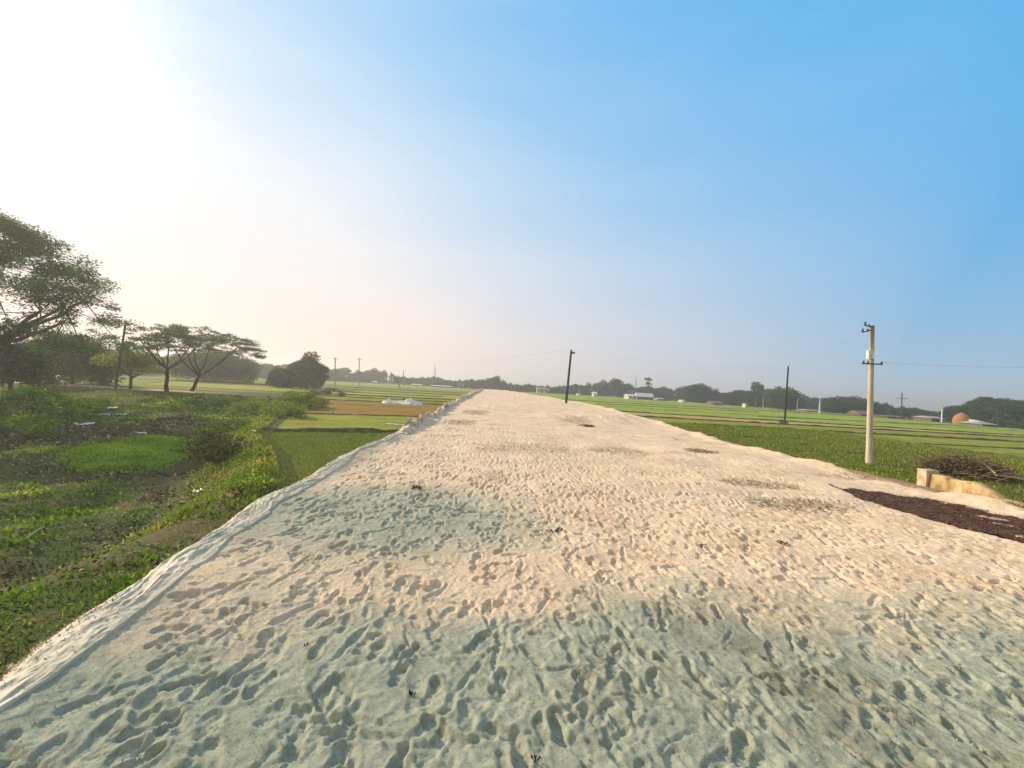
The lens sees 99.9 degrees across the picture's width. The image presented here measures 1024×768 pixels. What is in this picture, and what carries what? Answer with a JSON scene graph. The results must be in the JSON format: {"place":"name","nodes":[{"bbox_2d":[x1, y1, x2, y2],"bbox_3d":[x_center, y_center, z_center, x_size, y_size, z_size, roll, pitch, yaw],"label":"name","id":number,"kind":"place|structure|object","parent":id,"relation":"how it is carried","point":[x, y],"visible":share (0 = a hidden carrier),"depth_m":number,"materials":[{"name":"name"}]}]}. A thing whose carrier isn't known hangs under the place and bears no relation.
{"place":"outdoors","nodes":[
{"label":"outdoors","id":0,"kind":"place"},
{"bbox_2d":[14,381,204,392],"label":"path","id":1,"kind":"structure","parent":0,"point":[80,385],"depth_m":55.09,"materials":[{"name":"soil"}]},
{"bbox_2d":[13,376,280,392],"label":"rice field","id":2,"kind":"structure","parent":0,"point":[136,382],"depth_m":66.67,"materials":[{"name":"plant"}]},
{"bbox_2d":[79,373,469,394],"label":"rice field","id":3,"kind":"structure","parent":0,"point":[160,377],"depth_m":118.55,"materials":[{"name":"plant"}]},
{"bbox_2d":[333,386,467,393],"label":"field bund","id":4,"kind":"structure","parent":3,"relation":"on","point":[398,389],"depth_m":124.48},
{"bbox_2d":[144,381,460,398],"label":"rice field","id":5,"kind":"structure","parent":0,"point":[227,386],"depth_m":84.26,"materials":[{"name":"plant"}]},
{"bbox_2d":[307,389,442,396],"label":"field bund","id":6,"kind":"structure","parent":5,"relation":"on","point":[383,393],"depth_m":86.00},
{"bbox_2d":[162,374,477,391],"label":"rice field","id":7,"kind":"structure","parent":0,"point":[397,386],"depth_m":189.21,"materials":[{"name":"plant"}]},
{"bbox_2d":[270,432,392,479],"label":"rice field","id":8,"kind":"structure","parent":0,"point":[318,458],"depth_m":18.82,"materials":[{"name":"plant"}]},
{"bbox_2d":[251,428,391,487],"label":"rice seedlings","id":9,"kind":"object","parent":8,"relation":"on","point":[372,435],"visible":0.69,"depth_m":18.36,"materials":[{"name":"plant"}]},
{"bbox_2d":[278,414,416,429],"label":"rice field","id":10,"kind":"structure","parent":0,"point":[327,421],"depth_m":29.57,"materials":[{"name":"plant"}]},
{"bbox_2d":[301,400,442,415],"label":"stubble field","id":11,"kind":"structure","parent":0,"point":[358,407],"depth_m":43.90,"materials":[{"name":"plant"}]},
{"bbox_2d":[400,398,422,404],"bbox_3d":[-12.871,2.248,55.178,3.040,1.019,2.280,3,0,0],"label":"plastic heap","id":12,"kind":"object","parent":11,"relation":"on","point":[410,401],"visible":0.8,"depth_m":54.53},
{"bbox_2d":[302,393,455,403],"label":"rice field","id":13,"kind":"structure","parent":0,"point":[348,397],"depth_m":64.24,"materials":[{"name":"plant"}]},
{"bbox_2d":[317,395,447,401],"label":"field bund","id":14,"kind":"structure","parent":13,"relation":"on","point":[382,398],"depth_m":65.17,"materials":[{"name":"plant"}]},
{"bbox_2d":[0,389,1023,767],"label":"sand road","id":15,"kind":"structure","parent":0,"point":[348,667],"depth_m":3.03,"materials":[{"name":"sand"}]},
{"bbox_2d":[0,433,402,710],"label":"ground sheet","id":16,"kind":"object","parent":15,"relation":"on","point":[137,597],"visible":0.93,"depth_m":2.85,"materials":[{"name":"plastic"}]},
{"bbox_2d":[199,407,1007,765],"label":"sand specks","id":17,"kind":"object","parent":15,"relation":"on","point":[667,545],"visible":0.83,"depth_m":4.82,"materials":[{"name":"sand"}]},
{"bbox_2d":[444,409,879,513],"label":"straw bits","id":18,"kind":"object","parent":15,"relation":"on","point":[765,500],"visible":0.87,"depth_m":8.57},
{"bbox_2d":[822,481,1023,542],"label":"litter patch","id":19,"kind":"object","parent":15,"relation":"on","point":[955,514],"visible":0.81,"depth_m":7.12,"materials":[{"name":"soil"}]},
{"bbox_2d":[0,377,1023,674],"bbox_3d":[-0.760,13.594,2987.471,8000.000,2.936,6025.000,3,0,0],"label":"ground","id":20,"kind":"structure","parent":0,"point":[156,481],"depth_m":12.19,"materials":[{"name":"plant"}]},
{"bbox_2d":[0,332,63,392],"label":"tree","id":21,"kind":"object","parent":20,"relation":"on","point":[31,370],"visible":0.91,"depth_m":43.86,"materials":[{"name":"green plant"}]},
{"bbox_2d":[0,412,66,439],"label":"bush","id":22,"kind":"object","parent":20,"relation":"on","point":[39,422],"visible":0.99,"depth_m":24.40,"materials":[{"name":"green plant"}]},
{"bbox_2d":[0,385,98,422],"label":"bush","id":23,"kind":"object","parent":20,"relation":"on","point":[40,402],"visible":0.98,"depth_m":30.30,"materials":[{"name":"green plant"}]},
{"bbox_2d":[17,333,125,385],"bbox_3d":[-59.369,-3.152,57.969,11.048,7.693,11.567,3,0,-32],"label":"tree","id":24,"kind":"object","parent":20,"relation":"on","point":[91,372],"visible":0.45,"depth_m":57.45,"materials":[{"name":"green plant"}]},
{"bbox_2d":[0,208,143,356],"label":"spreading tree","id":25,"kind":"object","parent":20,"relation":"on","point":[30,243],"visible":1,"depth_m":36.95,"materials":[{"name":"green plant"}]},
{"bbox_2d":[66,395,114,410],"bbox_3d":[-37.657,1.797,37.710,5.089,1.562,5.259,3,0,0],"label":"bush","id":26,"kind":"object","parent":20,"relation":"on","point":[102,404],"visible":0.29,"depth_m":38.39,"materials":[{"name":"green plant"}]},
{"bbox_2d":[114,322,129,388],"bbox_3d":[-46.879,-3.090,51.632,1.415,9.150,0.280,3,0,0],"label":"utility pole","id":27,"kind":"object","parent":20,"relation":"on","point":[117,374],"visible":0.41,"depth_m":51.55,"materials":[{"name":"wood"}]},
{"bbox_2d":[44,433,204,477],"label":"lime grass","id":28,"kind":"structure","parent":20,"relation":"on","point":[146,449],"depth_m":20.39,"materials":[{"name":"plant"}]},
{"bbox_2d":[88,348,169,388],"bbox_3d":[-48.661,-1.977,54.376,7.620,5.885,7.616,3,0,0],"label":"tree","id":29,"kind":"object","parent":20,"relation":"on","point":[129,362],"visible":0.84,"depth_m":53.76,"materials":[{"name":"green plant"}]},
{"bbox_2d":[0,392,278,678],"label":"weeds","id":30,"kind":"object","parent":20,"relation":"on","point":[67,511],"visible":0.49,"depth_m":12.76,"materials":[{"name":"green plant"}]},
{"bbox_2d":[0,383,311,417],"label":"bank grass","id":31,"kind":"structure","parent":20,"relation":"on","point":[117,392],"depth_m":47.02,"materials":[{"name":"plant"}]},
{"bbox_2d":[112,323,219,391],"bbox_3d":[-42.637,-3.164,53.047,11.257,8.854,11.644,3,0,-23],"label":"rain tree","id":32,"kind":"object","parent":20,"relation":"on","point":[168,346],"visible":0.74,"depth_m":52.59,"materials":[{"name":"green plant"}]},
{"bbox_2d":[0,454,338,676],"bbox_3d":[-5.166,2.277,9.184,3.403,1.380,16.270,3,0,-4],"label":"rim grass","id":33,"kind":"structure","parent":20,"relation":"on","point":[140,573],"depth_m":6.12,"materials":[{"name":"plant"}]},
{"bbox_2d":[136,403,202,409],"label":"bush","id":34,"kind":"object","parent":20,"relation":"on","point":[167,406],"visible":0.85,"depth_m":42.55,"materials":[{"name":"green plant"}]},
{"bbox_2d":[70,412,284,562],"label":"ditch edge grass","id":35,"kind":"structure","parent":20,"relation":"on","point":[209,497],"depth_m":13.20,"materials":[{"name":"plant"}]},
{"bbox_2d":[0,429,399,685],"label":"rim soil crumbs","id":36,"kind":"object","parent":20,"relation":"on","point":[14,666],"visible":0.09,"depth_m":2.53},
{"bbox_2d":[133,323,267,390],"bbox_3d":[-41.063,-3.119,56.944,14.539,9.113,13.924,3,0,-44],"label":"rain tree","id":37,"kind":"object","parent":20,"relation":"on","point":[222,339],"visible":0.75,"depth_m":56.37,"materials":[{"name":"green plant"}]},
{"bbox_2d":[169,425,235,462],"bbox_3d":[-13.097,2.654,18.632,2.423,1.774,2.462,3,0,0],"label":"shrub","id":38,"kind":"object","parent":20,"relation":"on","point":[203,440],"visible":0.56,"depth_m":18.29,"materials":[{"name":"green plant"}]},
{"bbox_2d":[159,349,263,382],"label":"tree","id":39,"kind":"object","parent":20,"relation":"on","point":[234,368],"visible":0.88,"depth_m":101.00,"materials":[{"name":"green plant"}]},
{"bbox_2d":[185,435,252,463],"bbox_3d":[-10.971,2.540,16.547,2.298,1.171,2.141,3,0,0],"label":"shrub","id":40,"kind":"object","parent":20,"relation":"on","point":[218,448],"visible":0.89,"depth_m":16.34,"materials":[{"name":"green plant"}]},
{"bbox_2d":[217,417,251,430],"bbox_3d":[-16.210,2.477,25.911,2.884,0.912,2.327,3,0,39],"label":"bush","id":41,"kind":"object","parent":20,"relation":"on","point":[243,422],"visible":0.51,"depth_m":25.84,"materials":[{"name":"green plant"}]},
{"bbox_2d":[216,471,277,492],"bbox_3d":[-6.955,2.623,11.287,1.357,0.577,1.420,3,0,0],"label":"shrub","id":42,"kind":"object","parent":20,"relation":"on","point":[234,484],"visible":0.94,"depth_m":11.14,"materials":[{"name":"green plant"}]},
{"bbox_2d":[224,397,293,415],"bbox_3d":[-18.757,1.728,32.868,5.047,1.625,4.817,3,0,44],"label":"bush","id":43,"kind":"object","parent":20,"relation":"on","point":[256,405],"visible":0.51,"depth_m":32.26,"materials":[{"name":"green plant"}]},
{"bbox_2d":[252,364,270,378],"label":"tree","id":44,"kind":"object","parent":20,"relation":"on","point":[265,368],"visible":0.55,"depth_m":192.78,"materials":[{"name":"green plant"}]},
{"bbox_2d":[265,366,300,387],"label":"tree","id":45,"kind":"object","parent":20,"relation":"on","point":[285,377],"visible":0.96,"depth_m":89.87,"materials":[{"name":"green plant"}]},
{"bbox_2d":[258,401,308,418],"bbox_3d":[-16.229,1.864,30.625,3.144,1.324,3.959,3,0,-26],"label":"bush","id":46,"kind":"object","parent":20,"relation":"on","point":[296,410],"visible":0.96,"depth_m":30.16,"materials":[{"name":"green plant"}]},
{"bbox_2d":[273,389,331,409],"bbox_3d":[-19.602,1.434,40.467,5.105,2.132,6.807,3,0,-31],"label":"bush","id":47,"kind":"object","parent":20,"relation":"on","point":[296,396],"visible":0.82,"depth_m":39.27,"materials":[{"name":"green plant"}]},
{"bbox_2d":[146,374,465,391],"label":"field bund","id":48,"kind":"structure","parent":20,"relation":"on","point":[353,385],"depth_m":147.19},
{"bbox_2d":[287,351,329,388],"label":"tree","id":49,"kind":"object","parent":20,"relation":"on","point":[314,370],"visible":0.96,"depth_m":94.62,"materials":[{"name":"green plant"}]},
{"bbox_2d":[184,380,461,395],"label":"field bund","id":50,"kind":"structure","parent":20,"relation":"on","point":[332,388],"depth_m":101.24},
{"bbox_2d":[255,426,398,432],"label":"field bund","id":51,"kind":"structure","parent":20,"relation":"on","point":[350,430],"depth_m":23.86,"materials":[{"name":"plant"}]},
{"bbox_2d":[310,387,346,395],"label":"bush","id":52,"kind":"object","parent":20,"relation":"on","point":[327,392],"visible":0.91,"depth_m":65.64,"materials":[{"name":"green plant"}]},
{"bbox_2d":[305,412,418,416],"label":"field bund","id":53,"kind":"structure","parent":20,"relation":"on","point":[363,414],"depth_m":35.42,"materials":[{"name":"soil"}]},
{"bbox_2d":[303,398,442,404],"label":"field bund","id":54,"kind":"structure","parent":20,"relation":"on","point":[377,401],"depth_m":55.87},
{"bbox_2d":[366,371,380,382],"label":"tree","id":55,"kind":"object","parent":20,"relation":"on","point":[375,374],"visible":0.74,"depth_m":254.60,"materials":[{"name":"green plant"}]},
{"bbox_2d":[302,392,455,399],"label":"field bund","id":56,"kind":"structure","parent":20,"relation":"on","point":[393,396],"depth_m":73.96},
{"bbox_2d":[396,397,462,434],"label":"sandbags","id":57,"kind":"object","parent":20,"relation":"on","point":[409,426],"visible":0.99,"depth_m":16.17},
{"bbox_2d":[461,388,482,399],"bbox_3d":[-6.768,1.518,82.639,1.221,0.997,84.606,3,0,-3],"label":"ground sheet","id":58,"kind":"object","parent":20,"relation":"on","point":[468,395],"visible":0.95,"depth_m":56.44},
{"bbox_2d":[487,375,500,389],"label":"tree","id":59,"kind":"object","parent":20,"relation":"on","point":[495,380],"visible":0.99,"depth_m":233.57,"materials":[{"name":"green plant"}]},
{"bbox_2d":[498,381,509,389],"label":"tree","id":60,"kind":"object","parent":20,"relation":"on","point":[503,385],"visible":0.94,"depth_m":234.78,"materials":[{"name":"green plant"}]},
{"bbox_2d":[565,349,574,402],"bbox_3d":[6.366,0.252,48.001,0.917,8.351,0.294,3,0,0],"label":"utility pole","id":61,"kind":"object","parent":20,"relation":"on","point":[567,386],"visible":0.79,"depth_m":47.90,"materials":[{"name":"concrete"}]},
{"bbox_2d":[590,383,601,395],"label":"tree","id":62,"kind":"object","parent":20,"relation":"on","point":[594,386],"visible":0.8,"depth_m":245.97,"materials":[{"name":"green plant"}]},
{"bbox_2d":[601,380,625,396],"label":"tree","id":63,"kind":"object","parent":20,"relation":"on","point":[612,391],"visible":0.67,"depth_m":242.74,"materials":[{"name":"green plant"}]},
{"bbox_2d":[611,378,623,396],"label":"tree","id":64,"kind":"object","parent":20,"relation":"on","point":[618,382],"visible":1,"depth_m":224.98,"materials":[{"name":"green plant"}]},
{"bbox_2d":[656,386,673,399],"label":"tree","id":65,"kind":"object","parent":20,"relation":"on","point":[663,389],"visible":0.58,"depth_m":236.02,"materials":[{"name":"green plant"}]},
{"bbox_2d":[676,383,713,402],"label":"tree","id":66,"kind":"object","parent":20,"relation":"on","point":[697,393],"visible":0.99,"depth_m":197.41,"materials":[{"name":"green plant"}]},
{"bbox_2d":[562,399,849,415],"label":"field bund","id":67,"kind":"structure","parent":20,"relation":"on","point":[705,407],"depth_m":119.42,"materials":[{"name":"plant"}]},
{"bbox_2d":[722,393,737,405],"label":"tree","id":68,"kind":"object","parent":20,"relation":"on","point":[726,401],"visible":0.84,"depth_m":177.22,"materials":[{"name":"green plant"}]},
{"bbox_2d":[729,390,749,405],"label":"tree","id":69,"kind":"object","parent":20,"relation":"on","point":[734,393],"visible":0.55,"depth_m":175.74,"materials":[{"name":"green plant"}]},
{"bbox_2d":[736,390,760,406],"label":"tree","id":70,"kind":"object","parent":20,"relation":"on","point":[741,395],"visible":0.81,"depth_m":168.38,"materials":[{"name":"green plant"}]},
{"bbox_2d":[750,381,763,407],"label":"tree","id":71,"kind":"object","parent":20,"relation":"on","point":[757,386],"visible":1,"depth_m":157.69,"materials":[{"name":"green plant"}]},
{"bbox_2d":[706,434,856,440],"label":"field bund","id":72,"kind":"structure","parent":20,"relation":"on","point":[766,436],"depth_m":35.07,"materials":[{"name":"plant"}]},
{"bbox_2d":[783,365,788,424],"bbox_3d":[35.735,1.836,56.081,0.330,8.523,0.257,3,0,0],"label":"utility pole","id":73,"kind":"object","parent":20,"relation":"on","point":[784,421],"visible":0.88,"depth_m":56.00,"materials":[{"name":"wood"}]},
{"bbox_2d":[767,386,807,409],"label":"tree","id":74,"kind":"object","parent":20,"relation":"on","point":[775,400],"visible":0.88,"depth_m":147.51,"materials":[{"name":"green plant"}]},
{"bbox_2d":[803,399,814,408],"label":"tree","id":75,"kind":"object","parent":20,"relation":"on","point":[809,404],"visible":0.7,"depth_m":196.20,"materials":[{"name":"green plant"}]},
{"bbox_2d":[618,410,1023,435],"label":"field bund","id":76,"kind":"structure","parent":20,"relation":"on","point":[819,423],"depth_m":64.91,"materials":[{"name":"plant"}]},
{"bbox_2d":[636,415,1023,437],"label":"field bund","id":77,"kind":"structure","parent":20,"relation":"on","point":[831,426],"depth_m":56.50,"materials":[{"name":"plant"}]},
{"bbox_2d":[665,422,1023,501],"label":"rough grass","id":78,"kind":"structure","parent":20,"relation":"on","point":[777,432],"depth_m":30.02,"materials":[{"name":"plant"}]},
{"bbox_2d":[816,395,886,414],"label":"tree","id":79,"kind":"object","parent":20,"relation":"on","point":[838,404],"visible":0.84,"depth_m":136.35,"materials":[{"name":"green plant"}]},
{"bbox_2d":[694,423,1023,441],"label":"field bund","id":80,"kind":"structure","parent":20,"relation":"on","point":[894,434],"depth_m":47.27,"materials":[{"name":"plant"}]},
{"bbox_2d":[847,410,874,415],"bbox_3d":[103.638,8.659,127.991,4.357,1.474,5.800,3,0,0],"label":"house","id":81,"kind":"structure","parent":20,"relation":"on","point":[858,413],"depth_m":127.08,"materials":[{"name":"white"}]},
{"bbox_2d":[766,449,956,455],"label":"field bund","id":82,"kind":"structure","parent":20,"relation":"on","point":[856,452],"depth_m":27.83,"materials":[{"name":"soil"}]},
{"bbox_2d":[861,322,882,463],"bbox_3d":[19.180,0.869,23.206,1.222,8.375,0.370,3,0,0],"label":"utility pole","id":83,"kind":"object","parent":20,"relation":"on","point":[870,401],"visible":0.96,"depth_m":23.14,"materials":[{"name":"concrete"}]},
{"bbox_2d":[873,415,906,418],"bbox_3d":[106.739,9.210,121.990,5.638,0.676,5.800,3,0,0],"label":"house","id":84,"kind":"structure","parent":20,"relation":"on","point":[889,416],"depth_m":120.09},
{"bbox_2d":[889,407,906,415],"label":"tree","id":85,"kind":"object","parent":20,"relation":"on","point":[896,412],"visible":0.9,"depth_m":141.72,"materials":[{"name":"green plant"}]},
{"bbox_2d":[940,405,959,421],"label":"tree","id":86,"kind":"object","parent":20,"relation":"on","point":[949,416],"visible":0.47,"depth_m":116.48,"materials":[{"name":"green plant"}]},
{"bbox_2d":[952,412,970,423],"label":"haystack","id":87,"kind":"object","parent":20,"relation":"on","point":[959,417],"visible":0.77,"depth_m":101.62,"materials":[{"name":"plant"}]},
{"bbox_2d":[900,447,1023,484],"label":"brush heap","id":88,"kind":"object","parent":20,"relation":"on","point":[971,468],"visible":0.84,"depth_m":19.90,"materials":[{"name":"brown plant"}]},
{"bbox_2d":[917,468,1023,504],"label":"concrete wall","id":89,"kind":"structure","parent":20,"relation":"on","point":[932,478],"depth_m":10.73,"materials":[{"name":"concrete"}]},
{"bbox_2d":[957,404,990,419],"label":"tree","id":90,"kind":"object","parent":20,"relation":"on","point":[967,407],"visible":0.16,"depth_m":111.69,"materials":[{"name":"green plant"}]},
{"bbox_2d":[966,396,1000,404],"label":"tree","id":91,"kind":"object","parent":20,"relation":"on","point":[982,399],"visible":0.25,"depth_m":115.15,"materials":[{"name":"green plant"}]},
{"bbox_2d":[969,402,1000,422],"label":"tree","id":92,"kind":"object","parent":20,"relation":"on","point":[981,413],"visible":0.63,"depth_m":105.22,"materials":[{"name":"green plant"}]},
{"bbox_2d":[983,398,1011,417],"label":"tree","id":93,"kind":"object","parent":20,"relation":"on","point":[1000,402],"visible":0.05,"depth_m":108.75,"materials":[{"name":"green plant"}]},
{"bbox_2d":[985,404,1021,427],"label":"tree","id":94,"kind":"object","parent":20,"relation":"on","point":[999,410],"visible":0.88,"depth_m":96.39,"materials":[{"name":"green plant"}]},
{"bbox_2d":[997,401,1023,423],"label":"tree","id":95,"kind":"object","parent":20,"relation":"on","point":[1018,403],"visible":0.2,"depth_m":100.72,"materials":[{"name":"green plant"}]},
{"bbox_2d":[1013,405,1023,428],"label":"tree","id":96,"kind":"object","parent":20,"relation":"on","point":[1021,425],"visible":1,"depth_m":89.69,"materials":[{"name":"green plant"}]},
{"bbox_2d":[0,0,1023,409],"label":"sky","id":97,"kind":"structure","parent":0,"point":[742,187],"materials":[{"name":"blue"}]},
{"bbox_2d":[635,393,653,399],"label":"house","id":98,"kind":"structure","parent":0,"point":[645,396],"depth_m":199.53,"materials":[{"name":"metal"}]},
{"bbox_2d":[515,391,846,414],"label":"rice field","id":99,"kind":"structure","parent":0,"point":[583,397],"depth_m":159.14,"materials":[{"name":"plant"}]},
{"bbox_2d":[601,399,842,413],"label":"field bund","id":100,"kind":"structure","parent":99,"relation":"on","point":[720,406],"depth_m":139.88,"materials":[{"name":"plant"}]},
{"bbox_2d":[568,400,1023,434],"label":"rice field","id":101,"kind":"structure","parent":0,"point":[772,414],"depth_m":85.48,"materials":[{"name":"plant"}]},
{"bbox_2d":[597,403,753,411],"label":"field bund","id":102,"kind":"structure","parent":101,"relation":"on","point":[677,407],"depth_m":101.84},
{"bbox_2d":[597,405,1018,430],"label":"field bund","id":103,"kind":"structure","parent":101,"relation":"on","point":[800,417],"depth_m":82.73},
{"bbox_2d":[758,416,1023,428],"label":"field bund","id":104,"kind":"structure","parent":101,"relation":"on","point":[886,422],"depth_m":84.27,"materials":[{"name":"soil"}]},
{"bbox_2d":[959,421,996,426],"bbox_3d":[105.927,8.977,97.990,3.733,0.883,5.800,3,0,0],"label":"shed","id":105,"kind":"structure","parent":101,"relation":"on","point":[977,423],"depth_m":96.81,"materials":[{"name":"metal"}]},
{"bbox_2d":[625,412,1023,436],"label":"dry field","id":106,"kind":"structure","parent":0,"point":[693,417],"depth_m":61.99,"materials":[{"name":"plant"}]},
{"bbox_2d":[644,417,1023,440],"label":"rice field","id":107,"kind":"structure","parent":0,"point":[686,421],"depth_m":53.05,"materials":[{"name":"plant"}]},
{"bbox_2d":[911,416,943,421],"bbox_3d":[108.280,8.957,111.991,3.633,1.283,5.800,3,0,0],"label":"house","id":108,"kind":"structure","parent":0,"point":[930,418],"depth_m":110.81,"materials":[{"name":"metal"}]},
{"bbox_2d":[843,433,1023,456],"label":"rice field","id":109,"kind":"structure","parent":0,"point":[1015,452],"depth_m":41.69,"materials":[{"name":"plant"}]},
{"bbox_2d":[818,432,1023,458],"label":"field bund","id":110,"kind":"structure","parent":109,"relation":"on","point":[1006,455],"depth_m":33.45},
{"bbox_2d":[917,443,1023,448],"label":"field bund","id":111,"kind":"structure","parent":109,"relation":"on","point":[974,446],"depth_m":38.16,"materials":[{"name":"soil"}]},
{"bbox_2d":[967,491,1023,507],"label":"dry grass","id":112,"kind":"structure","parent":0,"point":[1017,505],"depth_m":8.74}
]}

